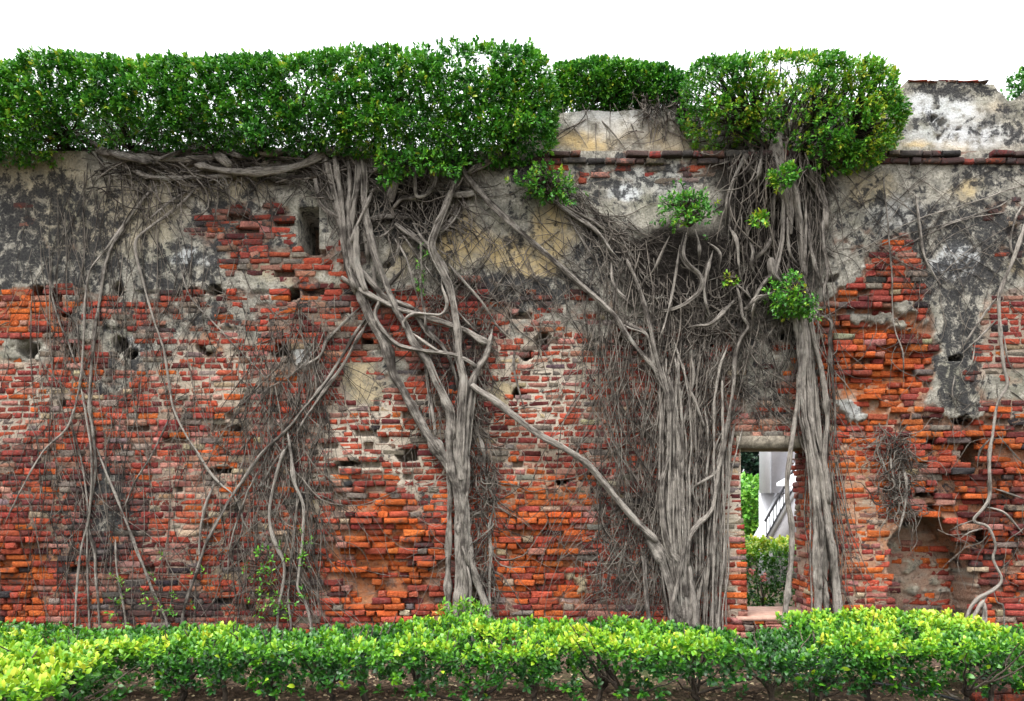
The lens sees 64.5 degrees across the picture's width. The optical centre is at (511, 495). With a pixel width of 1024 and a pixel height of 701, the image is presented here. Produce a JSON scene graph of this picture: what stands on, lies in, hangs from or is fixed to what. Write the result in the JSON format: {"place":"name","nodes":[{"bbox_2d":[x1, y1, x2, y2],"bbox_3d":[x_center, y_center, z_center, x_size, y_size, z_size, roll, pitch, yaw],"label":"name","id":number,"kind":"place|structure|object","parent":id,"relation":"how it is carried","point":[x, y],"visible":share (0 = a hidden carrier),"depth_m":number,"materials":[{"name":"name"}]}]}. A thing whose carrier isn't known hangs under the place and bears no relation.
{"place":"outdoors","nodes":[
{"label":"outdoors","id":0,"kind":"place"},
{"bbox_2d":[0,0,1023,471],"label":"sky","id":1,"kind":"structure","parent":0,"point":[934,40],"materials":[{"name":"white"}]},
{"bbox_2d":[16,554,1023,700],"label":"ground","id":2,"kind":"structure","parent":0,"point":[240,693],"depth_m":8.28,"materials":[{"name":"brown soil"}]},
{"bbox_2d":[0,634,149,700],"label":"clipped hedge","id":3,"kind":"object","parent":2,"relation":"on","point":[34,672],"visible":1,"depth_m":5.86,"materials":[{"name":"green plant"}]},
{"bbox_2d":[0,34,705,660],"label":"banyan tree","id":4,"kind":"object","parent":2,"relation":"on","point":[368,118],"visible":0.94,"depth_m":9.39,"materials":[{"name":"green plant"}]},
{"bbox_2d":[242,540,281,627],"bbox_3d":[-2.898,1.074,9.381,0.503,1.135,0.218,0,0,0],"label":"leafy weed","id":5,"kind":"object","parent":4,"relation":"attached to","point":[266,566],"visible":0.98,"depth_m":9.38,"materials":[{"name":"green plant"}]},
{"bbox_2d":[257,553,298,620],"bbox_3d":[-2.711,1.058,9.382,0.489,0.787,0.193,0,0,0],"label":"leafy weed","id":6,"kind":"object","parent":4,"relation":"on","point":[275,605],"visible":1,"depth_m":9.38,"materials":[{"name":"green plant"}]},
{"bbox_2d":[296,525,312,598],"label":"leafy weed","id":7,"kind":"object","parent":4,"relation":"on","point":[300,556],"visible":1,"depth_m":9.37,"materials":[{"name":"green plant"}]},
{"bbox_2d":[414,242,427,295],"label":"wild vine","id":8,"kind":"object","parent":4,"relation":"hanging from","point":[417,261],"visible":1,"depth_m":9.29,"materials":[{"name":"green plant"}]},
{"bbox_2d":[0,612,895,700],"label":"clipped hedge","id":9,"kind":"object","parent":2,"relation":"on","point":[362,650],"visible":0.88,"depth_m":6.61,"materials":[{"name":"green plant"}]},
{"bbox_2d":[0,149,1023,665],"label":"brick wall","id":10,"kind":"structure","parent":2,"relation":"on","point":[294,251],"depth_m":9.50,"materials":[{"name":"red brick"}]},
{"bbox_2d":[104,572,128,624],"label":"leafy weed","id":11,"kind":"object","parent":10,"relation":"attached to","point":[117,601],"visible":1,"depth_m":9.39,"materials":[{"name":"green plant"}]},
{"bbox_2d":[123,551,203,615],"bbox_3d":[-4.017,1.014,9.359,0.989,0.766,0.186,0,0,0],"label":"leafy weed","id":12,"kind":"object","parent":10,"relation":"attached to","point":[163,610],"visible":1,"depth_m":9.38,"materials":[{"name":"green plant"}]},
{"bbox_2d":[504,159,588,205],"bbox_3d":[0.402,-3.565,9.249,0.990,0.577,0.604,0,0,0],"label":"fig shrub","id":13,"kind":"object","parent":10,"relation":"attached to","point":[545,187],"visible":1,"depth_m":9.18,"materials":[{"name":"green plant"}]},
{"bbox_2d":[545,53,733,150],"bbox_3d":[1.714,-4.610,10.120,2.682,1.613,1.032,0,0,0],"label":"banyan tree","id":14,"kind":"object","parent":10,"relation":"on","point":[636,84],"visible":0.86,"depth_m":9.79,"materials":[{"name":"green plant"}]},
{"bbox_2d":[649,178,720,239],"bbox_3d":[1.961,-3.230,9.155,0.690,0.604,0.679,0,0,-14],"label":"fig shrub","id":15,"kind":"object","parent":10,"relation":"on","point":[688,212],"visible":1,"depth_m":9.09,"materials":[{"name":"green plant"}]},
{"bbox_2d":[718,269,740,287],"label":"fig shrub","id":16,"kind":"object","parent":10,"relation":"attached to","point":[729,279],"visible":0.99,"depth_m":9.19,"materials":[{"name":"green plant"}]},
{"bbox_2d":[512,79,1023,151],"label":"parapet wall","id":17,"kind":"structure","parent":10,"relation":"on","point":[971,115],"depth_m":9.84,"materials":[{"name":"concrete"}]},
{"bbox_2d":[760,268,822,322],"bbox_3d":[3.152,-2.242,9.180,0.694,0.578,0.673,0,0,0],"label":"fig shrub","id":18,"kind":"object","parent":10,"relation":"attached to","point":[788,298],"visible":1,"depth_m":9.06,"materials":[{"name":"green plant"}]},
{"bbox_2d":[757,163,1023,625],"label":"climbing root","id":19,"kind":"object","parent":10,"relation":"attached to","point":[902,459],"visible":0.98,"depth_m":9.46,"materials":[{"name":"grey plant"}]},
{"bbox_2d":[46,665,1021,700],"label":"leaf litter","id":20,"kind":"object","parent":2,"relation":"on","point":[541,694],"visible":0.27,"depth_m":8.22,"materials":[{"name":"brown plant"}]},
{"bbox_2d":[435,594,490,635],"bbox_3d":[-0.559,1.339,9.027,0.714,0.489,0.285,0,0,0],"label":"ferny weed","id":21,"kind":"object","parent":20,"relation":"on","point":[485,608],"visible":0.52,"depth_m":9.04,"materials":[{"name":"green plant"}]},
{"bbox_2d":[772,670,959,700],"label":"garden hose","id":22,"kind":"object","parent":20,"relation":"on","point":[935,694],"visible":0.28,"depth_m":8.21,"materials":[{"name":"black rubber"}]},
{"bbox_2d":[518,178,867,666],"bbox_3d":[2.142,-0.784,9.396,4.142,5.927,0.276,0,0,0],"label":"banyan tree","id":23,"kind":"object","parent":2,"relation":"on","point":[675,530],"visible":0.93,"depth_m":9.43,"materials":[{"name":"grey plant"}]},
{"bbox_2d":[741,471,758,572],"bbox_3d":[5.938,0.704,20.991,1.609,2.706,2.172,0,0,0],"label":"background tree","id":24,"kind":"object","parent":2,"relation":"on","point":[749,500],"visible":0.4,"depth_m":20.25,"materials":[{"name":"green plant"}]},
{"bbox_2d":[741,452,758,561],"bbox_3d":[7.509,-0.918,24.527,4.174,5.944,4.070,0,0,0],"label":"background tree","id":25,"kind":"object","parent":2,"relation":"on","point":[749,466],"visible":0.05,"depth_m":22.87,"materials":[{"name":"green plant"}]},
{"bbox_2d":[741,533,795,605],"bbox_3d":[4.790,1.322,12.599,4.930,1.492,1.470,0,0,0],"label":"clipped hedge","id":26,"kind":"object","parent":2,"relation":"on","point":[775,547],"visible":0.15,"depth_m":12.13,"materials":[{"name":"green plant"}]},
{"bbox_2d":[759,572,766,581],"bbox_3d":[3.695,1.197,11.912,0.107,0.145,0.079,0,0,9],"label":"flower cluster","id":27,"kind":"object","parent":26,"relation":"attached to","point":[764,576],"visible":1,"depth_m":11.91,"materials":[{"name":"pink plant"}]},
{"bbox_2d":[673,45,913,666],"bbox_3d":[3.245,-1.488,9.548,2.665,7.371,1.444,0,0,0],"label":"banyan tree","id":28,"kind":"object","parent":2,"relation":"on","point":[854,135],"visible":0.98,"depth_m":9.34,"materials":[{"name":"green plant"}]},
{"bbox_2d":[772,605,1023,700],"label":"clipped hedge","id":29,"kind":"object","parent":2,"relation":"on","point":[967,640],"visible":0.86,"depth_m":6.74,"materials":[{"name":"green plant"}]},
{"bbox_2d":[969,683,1023,700],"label":"brick edging","id":30,"kind":"object","parent":2,"relation":"on","point":[1005,694],"visible":0.62,"depth_m":7.58,"materials":[{"name":"red brick"}]},
{"bbox_2d":[1000,66,1023,100],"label":"background tree","id":31,"kind":"object","parent":2,"relation":"on","point":[1015,87],"visible":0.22,"depth_m":10.92,"materials":[{"name":"green plant"}]},
{"bbox_2d":[753,452,795,584],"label":"stair building","id":32,"kind":"structure","parent":0,"point":[773,520],"depth_m":18.50,"materials":[{"name":"paint"}]},
{"bbox_2d":[777,474,795,485],"bbox_3d":[5.995,0.743,17.000,0.827,2.514,0.827,0,0,23],"label":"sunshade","id":33,"kind":"object","parent":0,"point":[782,481],"visible":0.12,"depth_m":16.83,"materials":[{"name":"white"}]}
]}

